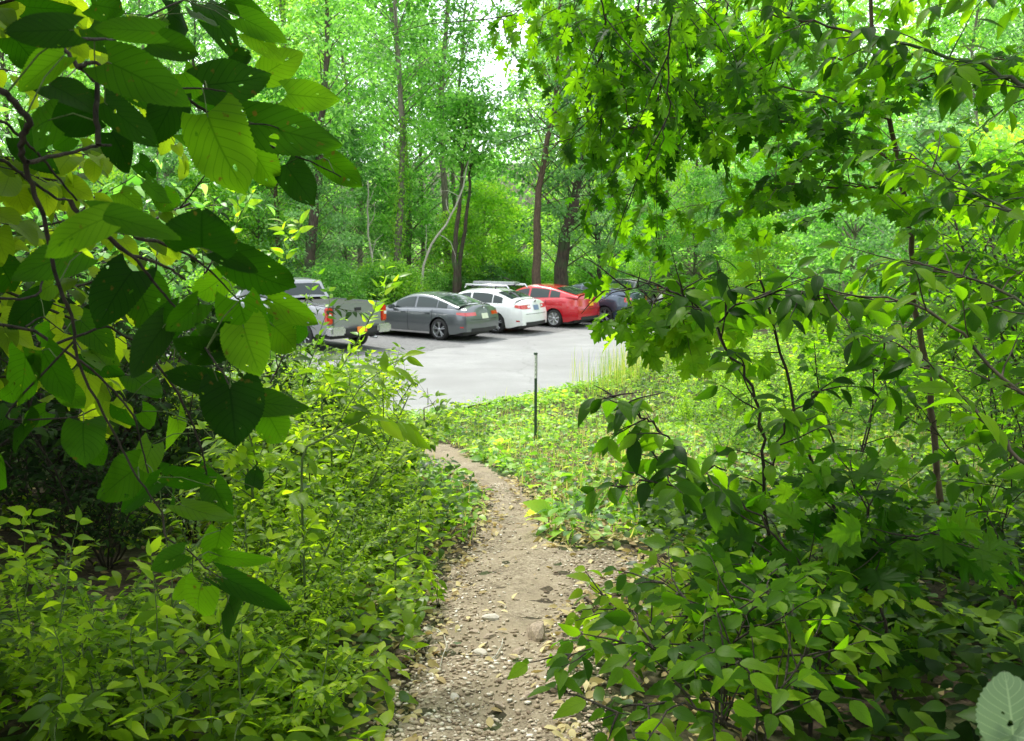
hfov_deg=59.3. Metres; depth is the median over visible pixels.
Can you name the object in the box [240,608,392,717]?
leafy shoot
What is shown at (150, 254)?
shrub
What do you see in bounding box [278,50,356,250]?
forest tree
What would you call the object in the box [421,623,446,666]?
stick
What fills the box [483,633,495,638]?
rock
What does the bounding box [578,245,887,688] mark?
cherry sapling
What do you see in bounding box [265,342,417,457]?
leafy shrub
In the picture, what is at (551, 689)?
dead leaf
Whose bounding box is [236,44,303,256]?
forest tree
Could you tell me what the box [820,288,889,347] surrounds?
leafy shrub
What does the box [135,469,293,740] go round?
leafy shoot
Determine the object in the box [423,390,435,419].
bare twig
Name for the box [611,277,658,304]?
parked sedan
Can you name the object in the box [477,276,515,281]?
fallen branch
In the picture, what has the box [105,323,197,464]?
leafy shrub
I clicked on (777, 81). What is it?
forest tree
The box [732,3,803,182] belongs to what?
forest tree
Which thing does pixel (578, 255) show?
understory tree
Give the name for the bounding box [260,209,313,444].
leafy shoot
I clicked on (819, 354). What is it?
leafy shrub
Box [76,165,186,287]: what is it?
understory tree
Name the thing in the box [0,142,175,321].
shrub
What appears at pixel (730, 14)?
forest tree
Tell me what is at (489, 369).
parking lot
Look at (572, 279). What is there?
roadside bush
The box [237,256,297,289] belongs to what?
roadside bush
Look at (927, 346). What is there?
leafy shrub
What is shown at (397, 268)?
roadside bush
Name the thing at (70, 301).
shaded shrub
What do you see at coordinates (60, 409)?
shaded shrub
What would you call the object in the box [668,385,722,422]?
leafy shrub
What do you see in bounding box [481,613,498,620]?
rock
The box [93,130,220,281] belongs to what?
understory tree
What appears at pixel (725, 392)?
leafy shrub
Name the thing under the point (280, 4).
forest tree
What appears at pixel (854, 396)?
leafy shrub
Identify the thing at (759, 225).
understory tree
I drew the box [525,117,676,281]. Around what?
dogwood tree
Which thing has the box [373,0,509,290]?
tall pale tree
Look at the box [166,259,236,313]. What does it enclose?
roadside bush
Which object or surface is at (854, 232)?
understory tree
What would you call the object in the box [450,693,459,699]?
rock
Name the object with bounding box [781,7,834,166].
forest tree
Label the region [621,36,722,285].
forest tree
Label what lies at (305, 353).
leafy shrub
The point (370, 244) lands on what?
dead tree
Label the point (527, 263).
roadside bush
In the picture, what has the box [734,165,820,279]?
understory tree
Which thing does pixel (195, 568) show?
leafy shrub
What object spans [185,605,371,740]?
leafy shrub
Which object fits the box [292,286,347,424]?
leafy shoot
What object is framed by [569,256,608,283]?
roadside bush
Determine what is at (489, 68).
sky
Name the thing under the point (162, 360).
shaded shrub
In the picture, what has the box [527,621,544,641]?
rock
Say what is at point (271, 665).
leafy shoot
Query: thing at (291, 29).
oak tree
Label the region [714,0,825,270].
forest tree
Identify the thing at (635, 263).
roadside bush
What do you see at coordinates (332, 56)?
forest tree
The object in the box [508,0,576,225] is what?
forest tree
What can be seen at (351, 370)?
leafy shrub
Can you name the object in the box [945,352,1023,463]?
sapling
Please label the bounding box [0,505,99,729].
leafy shoot
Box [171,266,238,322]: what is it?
roadside bush
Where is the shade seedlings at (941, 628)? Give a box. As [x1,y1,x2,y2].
[633,457,1023,740]
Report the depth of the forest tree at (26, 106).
61.05 m
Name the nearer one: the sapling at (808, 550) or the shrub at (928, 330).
the sapling at (808, 550)
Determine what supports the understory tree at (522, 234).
on the ground at (8, 537)
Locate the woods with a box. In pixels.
[0,0,1020,217]
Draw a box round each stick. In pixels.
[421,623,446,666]
[487,639,502,661]
[584,596,599,607]
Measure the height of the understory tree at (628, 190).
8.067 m
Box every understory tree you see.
[1,203,83,280]
[6,132,104,267]
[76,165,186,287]
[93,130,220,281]
[143,161,276,293]
[190,154,323,291]
[236,207,315,289]
[247,146,370,296]
[286,108,404,293]
[363,164,442,288]
[414,205,502,289]
[437,176,532,279]
[479,203,547,274]
[544,220,601,285]
[596,169,658,276]
[608,186,688,282]
[662,167,730,275]
[692,173,754,282]
[710,207,801,316]
[713,132,843,295]
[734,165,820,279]
[772,95,942,320]
[780,91,947,299]
[818,56,999,298]
[838,112,1011,334]
[843,214,895,284]
[888,121,1023,339]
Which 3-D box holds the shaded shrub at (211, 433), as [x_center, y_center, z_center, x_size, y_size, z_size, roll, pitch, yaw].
[-2.179,0.445,6.061,2.225,1.492,1.600,2,8,11]
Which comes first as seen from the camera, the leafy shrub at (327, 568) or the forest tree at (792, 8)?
the leafy shrub at (327, 568)
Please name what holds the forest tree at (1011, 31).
on the ground at (8, 537)
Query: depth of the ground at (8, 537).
5.22 m
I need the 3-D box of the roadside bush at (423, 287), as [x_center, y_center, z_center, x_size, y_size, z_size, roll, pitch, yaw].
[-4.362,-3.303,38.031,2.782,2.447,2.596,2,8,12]
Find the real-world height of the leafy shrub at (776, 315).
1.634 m
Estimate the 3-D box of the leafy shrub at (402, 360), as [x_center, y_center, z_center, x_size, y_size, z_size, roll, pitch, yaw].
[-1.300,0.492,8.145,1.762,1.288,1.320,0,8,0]
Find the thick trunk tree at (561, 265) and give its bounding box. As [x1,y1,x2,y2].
[493,0,673,285]
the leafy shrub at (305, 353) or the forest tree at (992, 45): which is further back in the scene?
the forest tree at (992, 45)
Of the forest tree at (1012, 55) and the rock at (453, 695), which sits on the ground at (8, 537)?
the forest tree at (1012, 55)
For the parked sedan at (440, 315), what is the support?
on the parking bay
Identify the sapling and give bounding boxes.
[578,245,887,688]
[584,248,838,565]
[766,318,919,454]
[800,513,903,628]
[810,429,943,616]
[871,378,1023,606]
[935,322,1023,454]
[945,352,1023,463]
[970,496,1023,614]
[983,364,1023,448]
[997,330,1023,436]
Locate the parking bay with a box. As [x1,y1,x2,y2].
[152,319,614,368]
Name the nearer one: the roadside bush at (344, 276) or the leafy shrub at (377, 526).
the leafy shrub at (377, 526)
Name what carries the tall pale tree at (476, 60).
on the ground at (8, 537)
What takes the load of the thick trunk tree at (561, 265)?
on the ground at (8, 537)
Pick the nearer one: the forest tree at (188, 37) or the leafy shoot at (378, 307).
the leafy shoot at (378, 307)
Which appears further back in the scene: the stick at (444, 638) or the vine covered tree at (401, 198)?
the vine covered tree at (401, 198)
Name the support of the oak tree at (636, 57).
on the ground at (8, 537)
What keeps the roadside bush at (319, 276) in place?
on the ground at (8, 537)
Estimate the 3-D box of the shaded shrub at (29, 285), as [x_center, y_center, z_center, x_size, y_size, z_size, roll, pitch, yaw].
[-3.633,-0.195,7.336,2.719,2.536,3.782,-8,11,-44]
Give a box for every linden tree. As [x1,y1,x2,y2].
[0,0,207,439]
[0,0,362,638]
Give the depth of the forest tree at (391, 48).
81.30 m
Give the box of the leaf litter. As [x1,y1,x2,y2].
[0,464,1008,740]
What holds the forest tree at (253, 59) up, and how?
on the ground at (8, 537)
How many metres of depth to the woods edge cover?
21.65 m
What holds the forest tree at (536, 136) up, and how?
on the ground at (8, 537)
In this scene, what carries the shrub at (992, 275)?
on the ground at (8, 537)
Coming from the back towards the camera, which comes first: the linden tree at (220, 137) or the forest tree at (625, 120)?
the forest tree at (625, 120)
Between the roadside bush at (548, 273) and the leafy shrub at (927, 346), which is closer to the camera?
the leafy shrub at (927, 346)
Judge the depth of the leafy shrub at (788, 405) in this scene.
11.88 m
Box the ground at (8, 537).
[0,163,1023,740]
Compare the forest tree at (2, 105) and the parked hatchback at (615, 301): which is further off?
the forest tree at (2, 105)
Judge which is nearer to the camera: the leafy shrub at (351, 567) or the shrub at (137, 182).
the leafy shrub at (351, 567)
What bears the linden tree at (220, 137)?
on the ground at (8, 537)
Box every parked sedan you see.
[374,291,498,339]
[458,281,546,332]
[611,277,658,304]
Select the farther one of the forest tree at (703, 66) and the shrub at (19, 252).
the forest tree at (703, 66)
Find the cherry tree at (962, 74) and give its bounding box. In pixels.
[731,0,1023,488]
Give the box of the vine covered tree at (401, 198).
[337,0,469,291]
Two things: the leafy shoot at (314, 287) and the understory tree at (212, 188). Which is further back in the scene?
the understory tree at (212, 188)
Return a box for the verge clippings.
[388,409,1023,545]
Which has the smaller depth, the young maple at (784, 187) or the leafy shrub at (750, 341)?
the young maple at (784, 187)
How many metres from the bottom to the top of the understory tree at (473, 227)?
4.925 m
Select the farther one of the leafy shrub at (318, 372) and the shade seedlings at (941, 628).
the leafy shrub at (318, 372)
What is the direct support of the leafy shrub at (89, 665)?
on the ground at (8, 537)
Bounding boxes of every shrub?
[0,94,73,289]
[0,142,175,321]
[0,217,244,521]
[0,226,134,475]
[0,271,217,550]
[0,340,210,459]
[0,387,231,569]
[0,524,147,726]
[2,196,245,486]
[2,200,200,456]
[18,585,190,740]
[20,246,367,473]
[30,162,275,296]
[37,334,351,536]
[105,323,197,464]
[113,476,400,695]
[155,493,288,631]
[159,343,372,512]
[171,337,379,465]
[175,362,290,445]
[176,382,355,565]
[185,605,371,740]
[211,583,377,695]
[216,366,456,545]
[218,524,360,654]
[227,493,382,620]
[228,337,321,383]
[235,369,419,491]
[261,348,352,402]
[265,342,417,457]
[274,359,346,388]
[285,342,391,437]
[289,354,465,465]
[296,355,469,499]
[309,422,421,531]
[320,474,431,585]
[507,535,848,740]
[527,575,890,740]
[565,548,731,683]
[566,538,820,726]
[641,546,935,736]
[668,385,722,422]
[692,370,770,418]
[698,405,765,449]
[709,349,782,397]
[718,360,824,437]
[737,334,781,364]
[754,252,1023,419]
[767,295,796,332]
[774,331,840,391]
[783,275,837,329]
[784,349,902,424]
[789,345,864,414]
[792,321,872,361]
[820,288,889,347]
[860,326,965,413]
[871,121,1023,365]
[872,315,956,369]
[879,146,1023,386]
[888,173,1023,358]
[898,337,1009,440]
[903,339,1015,427]
[926,185,1023,358]
[935,212,1023,387]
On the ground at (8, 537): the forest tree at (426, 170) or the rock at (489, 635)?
the forest tree at (426, 170)
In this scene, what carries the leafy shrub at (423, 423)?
on the ground at (8, 537)
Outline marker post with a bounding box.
[534,353,537,440]
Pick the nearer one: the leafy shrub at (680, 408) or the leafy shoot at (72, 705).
the leafy shoot at (72, 705)
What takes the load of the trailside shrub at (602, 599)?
on the ground at (8, 537)
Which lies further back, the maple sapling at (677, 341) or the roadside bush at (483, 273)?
the roadside bush at (483, 273)
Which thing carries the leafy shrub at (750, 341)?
on the ground at (8, 537)
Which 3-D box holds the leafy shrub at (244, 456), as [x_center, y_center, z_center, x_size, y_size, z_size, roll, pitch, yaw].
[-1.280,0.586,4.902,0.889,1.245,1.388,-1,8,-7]
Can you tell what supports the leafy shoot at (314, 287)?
on the ground at (8, 537)
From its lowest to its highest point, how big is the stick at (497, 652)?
0.028 m
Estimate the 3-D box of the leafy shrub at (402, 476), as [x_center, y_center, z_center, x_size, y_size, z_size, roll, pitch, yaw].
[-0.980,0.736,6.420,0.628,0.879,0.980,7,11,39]
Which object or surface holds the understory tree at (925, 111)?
on the ground at (8, 537)
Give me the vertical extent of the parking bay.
0.001 m
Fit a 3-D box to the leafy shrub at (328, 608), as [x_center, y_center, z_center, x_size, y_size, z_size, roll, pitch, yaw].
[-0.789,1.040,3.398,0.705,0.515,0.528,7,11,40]
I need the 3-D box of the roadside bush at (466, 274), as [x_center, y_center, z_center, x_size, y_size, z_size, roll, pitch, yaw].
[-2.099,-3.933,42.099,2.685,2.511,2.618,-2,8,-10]
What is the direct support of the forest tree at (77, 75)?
on the ground at (8, 537)
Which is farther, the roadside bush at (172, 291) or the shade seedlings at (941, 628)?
the roadside bush at (172, 291)
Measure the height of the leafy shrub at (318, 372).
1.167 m
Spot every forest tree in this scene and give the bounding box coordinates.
[0,0,144,277]
[0,3,114,278]
[0,49,46,216]
[0,69,109,204]
[1,53,15,153]
[64,0,208,207]
[81,0,152,208]
[114,0,267,249]
[124,0,209,182]
[136,0,214,207]
[206,0,343,223]
[217,19,286,228]
[227,0,371,273]
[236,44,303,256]
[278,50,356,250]
[286,0,361,147]
[295,0,427,267]
[317,0,492,284]
[344,27,423,231]
[364,14,485,266]
[502,0,634,282]
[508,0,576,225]
[573,27,657,256]
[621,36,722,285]
[626,1,704,242]
[664,3,735,264]
[680,0,756,235]
[687,0,829,265]
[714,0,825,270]
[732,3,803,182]
[748,28,872,278]
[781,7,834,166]
[791,0,897,285]
[814,44,866,240]
[873,0,998,294]
[890,33,930,126]
[906,0,1023,244]
[959,0,1023,183]
[965,3,1017,133]
[988,2,1023,150]
[990,5,1023,148]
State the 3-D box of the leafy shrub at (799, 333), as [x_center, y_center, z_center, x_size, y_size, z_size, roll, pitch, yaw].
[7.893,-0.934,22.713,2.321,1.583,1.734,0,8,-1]
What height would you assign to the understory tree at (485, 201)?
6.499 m
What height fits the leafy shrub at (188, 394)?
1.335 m
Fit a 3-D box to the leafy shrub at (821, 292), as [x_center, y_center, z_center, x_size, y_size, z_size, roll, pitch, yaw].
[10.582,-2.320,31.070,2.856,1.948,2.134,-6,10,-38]
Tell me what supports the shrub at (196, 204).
on the ground at (8, 537)
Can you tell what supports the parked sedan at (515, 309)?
on the parking bay
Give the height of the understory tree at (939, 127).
6.698 m
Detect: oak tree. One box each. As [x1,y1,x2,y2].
[246,0,409,277]
[374,0,910,298]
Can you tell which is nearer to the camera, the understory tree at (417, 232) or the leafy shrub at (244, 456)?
the leafy shrub at (244, 456)
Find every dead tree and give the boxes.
[367,180,383,267]
[421,140,471,288]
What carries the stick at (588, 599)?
on the ground at (8, 537)
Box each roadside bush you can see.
[158,282,187,302]
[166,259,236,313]
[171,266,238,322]
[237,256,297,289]
[288,268,307,276]
[297,259,366,298]
[311,259,378,299]
[343,257,407,302]
[345,261,403,302]
[356,256,424,303]
[383,264,435,303]
[423,268,452,291]
[440,260,480,290]
[444,273,472,291]
[462,262,502,288]
[464,260,520,289]
[494,255,531,289]
[499,252,552,289]
[512,259,553,283]
[531,264,570,283]
[542,259,580,284]
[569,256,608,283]
[569,269,582,285]
[602,257,634,277]
[615,255,656,280]
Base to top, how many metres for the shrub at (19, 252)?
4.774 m
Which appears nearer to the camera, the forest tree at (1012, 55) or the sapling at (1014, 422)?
the sapling at (1014, 422)
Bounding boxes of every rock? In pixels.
[423,626,432,630]
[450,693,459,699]
[469,629,479,633]
[473,648,486,654]
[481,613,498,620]
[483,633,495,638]
[494,701,504,708]
[512,646,524,654]
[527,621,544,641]
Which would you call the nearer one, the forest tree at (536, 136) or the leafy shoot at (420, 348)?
the leafy shoot at (420, 348)
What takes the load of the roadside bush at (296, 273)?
on the ground at (8, 537)
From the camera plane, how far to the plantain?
8.03 m
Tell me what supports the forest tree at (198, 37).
on the ground at (8, 537)
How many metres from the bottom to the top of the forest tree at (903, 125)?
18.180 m
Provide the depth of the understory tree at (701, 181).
61.65 m
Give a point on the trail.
(518, 607)
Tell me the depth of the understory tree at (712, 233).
54.95 m
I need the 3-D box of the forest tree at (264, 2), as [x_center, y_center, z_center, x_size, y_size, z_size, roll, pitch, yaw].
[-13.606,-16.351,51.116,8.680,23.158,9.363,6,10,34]
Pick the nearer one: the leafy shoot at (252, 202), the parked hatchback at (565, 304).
the leafy shoot at (252, 202)
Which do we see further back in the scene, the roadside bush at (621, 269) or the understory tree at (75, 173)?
the roadside bush at (621, 269)
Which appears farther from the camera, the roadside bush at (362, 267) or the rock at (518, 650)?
the roadside bush at (362, 267)
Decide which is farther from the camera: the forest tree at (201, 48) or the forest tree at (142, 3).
the forest tree at (201, 48)
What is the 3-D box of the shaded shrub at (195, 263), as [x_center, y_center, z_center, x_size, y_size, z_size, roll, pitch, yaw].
[-3.732,-0.166,8.841,4.141,2.274,3.181,2,8,13]
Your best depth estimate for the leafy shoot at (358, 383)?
7.67 m
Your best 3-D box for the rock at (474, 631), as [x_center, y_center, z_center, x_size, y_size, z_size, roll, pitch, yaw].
[-0.168,1.180,4.065,0.059,0.020,0.036,6,10,36]
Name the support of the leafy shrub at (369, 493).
on the ground at (8, 537)
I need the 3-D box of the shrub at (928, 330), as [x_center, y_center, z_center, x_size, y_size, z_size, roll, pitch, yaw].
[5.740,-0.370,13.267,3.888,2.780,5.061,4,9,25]
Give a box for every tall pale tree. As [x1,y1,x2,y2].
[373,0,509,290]
[402,0,521,258]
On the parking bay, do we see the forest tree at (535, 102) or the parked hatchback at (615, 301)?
the parked hatchback at (615, 301)
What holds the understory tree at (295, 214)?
on the ground at (8, 537)
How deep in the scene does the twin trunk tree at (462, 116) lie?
38.56 m
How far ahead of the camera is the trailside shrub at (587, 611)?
3.56 m
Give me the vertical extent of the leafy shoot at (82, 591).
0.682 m
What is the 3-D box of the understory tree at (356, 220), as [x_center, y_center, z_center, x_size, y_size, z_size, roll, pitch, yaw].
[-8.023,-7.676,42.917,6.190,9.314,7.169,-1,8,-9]
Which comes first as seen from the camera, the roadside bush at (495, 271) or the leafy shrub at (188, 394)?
the leafy shrub at (188, 394)
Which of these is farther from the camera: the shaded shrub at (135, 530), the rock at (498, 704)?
the shaded shrub at (135, 530)
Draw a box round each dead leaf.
[524,691,536,698]
[543,681,557,690]
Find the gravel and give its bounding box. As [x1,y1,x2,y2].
[365,480,652,740]
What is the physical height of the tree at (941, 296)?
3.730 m
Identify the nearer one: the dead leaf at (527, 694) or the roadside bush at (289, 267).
the dead leaf at (527, 694)
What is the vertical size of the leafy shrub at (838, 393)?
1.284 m
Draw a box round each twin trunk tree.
[407,84,514,292]
[419,88,516,292]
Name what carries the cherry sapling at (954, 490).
on the ground at (8, 537)
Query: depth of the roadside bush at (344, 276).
34.70 m
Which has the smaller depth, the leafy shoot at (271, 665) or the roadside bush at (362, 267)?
the leafy shoot at (271, 665)
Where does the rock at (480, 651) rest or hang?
on the trail
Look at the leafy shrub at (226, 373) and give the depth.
9.97 m
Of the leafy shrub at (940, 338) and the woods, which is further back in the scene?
the woods
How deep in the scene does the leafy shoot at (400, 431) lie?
3.60 m
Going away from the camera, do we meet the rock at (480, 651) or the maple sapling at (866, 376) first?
the rock at (480, 651)
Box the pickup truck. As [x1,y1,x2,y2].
[231,277,390,348]
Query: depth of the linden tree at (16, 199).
3.67 m
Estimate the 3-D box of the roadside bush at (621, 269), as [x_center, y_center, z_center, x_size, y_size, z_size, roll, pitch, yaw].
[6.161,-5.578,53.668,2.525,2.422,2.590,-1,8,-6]
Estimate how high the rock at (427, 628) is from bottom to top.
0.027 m
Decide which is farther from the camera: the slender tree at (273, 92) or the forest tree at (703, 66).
the forest tree at (703, 66)
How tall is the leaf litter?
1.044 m
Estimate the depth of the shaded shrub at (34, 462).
5.39 m
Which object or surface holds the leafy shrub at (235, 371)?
on the ground at (8, 537)
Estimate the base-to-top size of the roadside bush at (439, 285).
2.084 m
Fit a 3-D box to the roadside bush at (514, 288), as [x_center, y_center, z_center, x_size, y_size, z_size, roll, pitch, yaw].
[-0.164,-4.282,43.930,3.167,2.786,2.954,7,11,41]
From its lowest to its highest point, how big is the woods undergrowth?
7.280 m
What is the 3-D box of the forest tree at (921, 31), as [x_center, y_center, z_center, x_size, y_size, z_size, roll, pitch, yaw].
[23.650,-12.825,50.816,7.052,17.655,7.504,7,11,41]
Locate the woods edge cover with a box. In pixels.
[685,287,1023,418]
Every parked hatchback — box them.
[516,283,599,326]
[572,282,646,322]
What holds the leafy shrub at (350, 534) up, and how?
on the ground at (8, 537)
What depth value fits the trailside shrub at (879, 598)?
2.69 m
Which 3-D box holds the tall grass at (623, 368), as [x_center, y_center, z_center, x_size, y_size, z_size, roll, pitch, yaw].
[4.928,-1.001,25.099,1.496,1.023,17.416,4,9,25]
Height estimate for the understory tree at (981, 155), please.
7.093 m
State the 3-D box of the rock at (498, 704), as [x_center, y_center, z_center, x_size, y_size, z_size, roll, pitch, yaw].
[-0.042,1.248,3.350,0.038,0.020,0.054,6,10,-46]
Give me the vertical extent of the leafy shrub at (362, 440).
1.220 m
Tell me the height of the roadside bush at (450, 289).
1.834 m
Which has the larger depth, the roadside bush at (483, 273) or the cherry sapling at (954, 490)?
the roadside bush at (483, 273)
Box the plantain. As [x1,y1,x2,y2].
[385,368,643,540]
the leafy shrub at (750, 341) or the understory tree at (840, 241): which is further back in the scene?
the understory tree at (840, 241)
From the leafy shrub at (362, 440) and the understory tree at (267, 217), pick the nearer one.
the leafy shrub at (362, 440)
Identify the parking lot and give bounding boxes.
[173,294,685,413]
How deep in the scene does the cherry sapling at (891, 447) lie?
4.36 m
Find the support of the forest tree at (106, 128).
on the ground at (8, 537)
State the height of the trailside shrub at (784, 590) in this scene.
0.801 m
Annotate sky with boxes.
[0,0,1020,162]
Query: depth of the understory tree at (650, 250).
56.11 m
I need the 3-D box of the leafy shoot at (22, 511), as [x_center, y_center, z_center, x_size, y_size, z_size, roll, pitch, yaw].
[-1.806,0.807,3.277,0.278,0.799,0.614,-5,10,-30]
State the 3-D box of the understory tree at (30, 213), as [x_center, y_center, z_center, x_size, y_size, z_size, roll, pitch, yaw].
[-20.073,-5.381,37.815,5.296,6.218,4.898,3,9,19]
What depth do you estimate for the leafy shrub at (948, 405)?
11.59 m
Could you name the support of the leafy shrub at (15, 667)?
on the ground at (8, 537)
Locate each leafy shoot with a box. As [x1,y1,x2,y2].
[0,505,57,686]
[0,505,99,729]
[3,545,197,719]
[17,612,127,740]
[107,560,282,740]
[109,517,266,739]
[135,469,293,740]
[165,512,324,712]
[200,603,306,740]
[221,184,261,447]
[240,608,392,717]
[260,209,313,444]
[277,349,430,640]
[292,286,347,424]
[297,268,324,400]
[300,253,411,454]
[322,358,395,435]
[356,347,424,389]
[394,495,447,607]
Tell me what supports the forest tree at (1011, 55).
on the ground at (8, 537)
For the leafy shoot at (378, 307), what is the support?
on the ground at (8, 537)
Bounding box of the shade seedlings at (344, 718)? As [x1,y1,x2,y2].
[0,474,462,740]
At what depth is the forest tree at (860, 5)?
53.66 m
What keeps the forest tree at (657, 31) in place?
on the ground at (8, 537)
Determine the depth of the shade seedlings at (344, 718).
3.63 m
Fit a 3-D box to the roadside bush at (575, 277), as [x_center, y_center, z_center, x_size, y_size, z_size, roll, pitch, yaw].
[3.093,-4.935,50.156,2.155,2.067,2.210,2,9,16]
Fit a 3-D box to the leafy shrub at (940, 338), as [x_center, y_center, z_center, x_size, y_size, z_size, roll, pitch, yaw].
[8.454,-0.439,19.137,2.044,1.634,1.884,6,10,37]
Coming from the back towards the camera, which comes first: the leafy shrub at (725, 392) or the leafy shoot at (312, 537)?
the leafy shrub at (725, 392)
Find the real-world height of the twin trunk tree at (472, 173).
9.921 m
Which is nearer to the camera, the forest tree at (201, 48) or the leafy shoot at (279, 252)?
the leafy shoot at (279, 252)
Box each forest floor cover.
[0,409,496,740]
[553,358,1023,740]
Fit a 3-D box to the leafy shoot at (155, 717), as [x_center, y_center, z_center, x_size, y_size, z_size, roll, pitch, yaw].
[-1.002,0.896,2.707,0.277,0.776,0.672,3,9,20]
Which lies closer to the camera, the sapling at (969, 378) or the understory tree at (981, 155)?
the sapling at (969, 378)
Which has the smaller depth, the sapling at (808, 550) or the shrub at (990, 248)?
the sapling at (808, 550)
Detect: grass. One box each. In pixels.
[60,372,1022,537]
[570,318,738,399]
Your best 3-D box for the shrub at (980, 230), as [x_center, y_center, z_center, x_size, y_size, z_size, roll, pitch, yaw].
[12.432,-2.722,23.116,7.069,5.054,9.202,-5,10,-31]
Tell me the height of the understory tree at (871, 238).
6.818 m
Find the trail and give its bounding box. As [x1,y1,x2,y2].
[395,435,641,740]
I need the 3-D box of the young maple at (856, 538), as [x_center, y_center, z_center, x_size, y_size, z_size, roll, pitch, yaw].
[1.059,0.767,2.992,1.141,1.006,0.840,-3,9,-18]
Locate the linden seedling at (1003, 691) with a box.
[975,671,1023,740]
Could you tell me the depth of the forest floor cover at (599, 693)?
8.29 m
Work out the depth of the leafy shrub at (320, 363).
9.15 m
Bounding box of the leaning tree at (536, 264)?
[484,0,619,284]
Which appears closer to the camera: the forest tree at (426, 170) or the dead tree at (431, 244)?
the dead tree at (431, 244)
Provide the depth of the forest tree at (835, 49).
42.39 m
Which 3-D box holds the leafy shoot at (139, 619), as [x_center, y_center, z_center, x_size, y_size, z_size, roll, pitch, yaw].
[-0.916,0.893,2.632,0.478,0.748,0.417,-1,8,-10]
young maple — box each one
[587,0,1023,510]
[670,442,1023,740]
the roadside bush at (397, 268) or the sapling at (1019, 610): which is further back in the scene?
the roadside bush at (397, 268)
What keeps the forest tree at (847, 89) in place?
on the ground at (8, 537)
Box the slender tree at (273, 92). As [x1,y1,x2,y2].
[235,55,354,261]
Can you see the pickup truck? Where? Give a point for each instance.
(342, 328)
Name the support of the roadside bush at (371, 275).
on the ground at (8, 537)
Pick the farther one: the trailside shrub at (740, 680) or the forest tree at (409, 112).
the forest tree at (409, 112)
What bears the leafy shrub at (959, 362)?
on the ground at (8, 537)
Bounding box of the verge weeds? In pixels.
[34,333,1023,543]
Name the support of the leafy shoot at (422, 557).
on the ground at (8, 537)
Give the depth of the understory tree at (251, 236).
40.23 m
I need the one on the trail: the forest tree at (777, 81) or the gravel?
the gravel
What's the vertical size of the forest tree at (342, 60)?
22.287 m
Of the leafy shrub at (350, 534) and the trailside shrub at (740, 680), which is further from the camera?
the leafy shrub at (350, 534)
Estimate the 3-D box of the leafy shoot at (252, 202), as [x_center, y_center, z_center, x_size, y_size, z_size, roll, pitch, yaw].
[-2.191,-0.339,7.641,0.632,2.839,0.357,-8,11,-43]
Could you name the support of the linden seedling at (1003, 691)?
on the ground at (8, 537)
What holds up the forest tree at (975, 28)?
on the ground at (8, 537)
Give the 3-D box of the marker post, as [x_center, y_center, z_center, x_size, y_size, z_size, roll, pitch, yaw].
[0.325,0.464,12.477,0.046,1.432,0.036,-3,9,-20]
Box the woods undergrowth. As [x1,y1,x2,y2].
[96,205,941,305]
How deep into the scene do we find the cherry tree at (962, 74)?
3.17 m
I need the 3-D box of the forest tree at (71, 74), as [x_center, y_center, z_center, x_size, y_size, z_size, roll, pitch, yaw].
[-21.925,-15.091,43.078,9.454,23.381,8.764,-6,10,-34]
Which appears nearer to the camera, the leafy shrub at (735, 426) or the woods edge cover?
the leafy shrub at (735, 426)
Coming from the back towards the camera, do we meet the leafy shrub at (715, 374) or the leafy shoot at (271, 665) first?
the leafy shrub at (715, 374)
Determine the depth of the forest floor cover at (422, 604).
4.85 m
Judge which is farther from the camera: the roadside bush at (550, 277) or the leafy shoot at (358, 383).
the roadside bush at (550, 277)
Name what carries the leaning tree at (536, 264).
on the ground at (8, 537)
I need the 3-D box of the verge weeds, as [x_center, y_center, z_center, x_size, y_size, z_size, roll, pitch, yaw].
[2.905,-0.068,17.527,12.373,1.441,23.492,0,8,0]
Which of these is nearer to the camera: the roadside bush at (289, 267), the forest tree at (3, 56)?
the roadside bush at (289, 267)
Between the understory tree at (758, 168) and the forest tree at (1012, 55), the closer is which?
the understory tree at (758, 168)

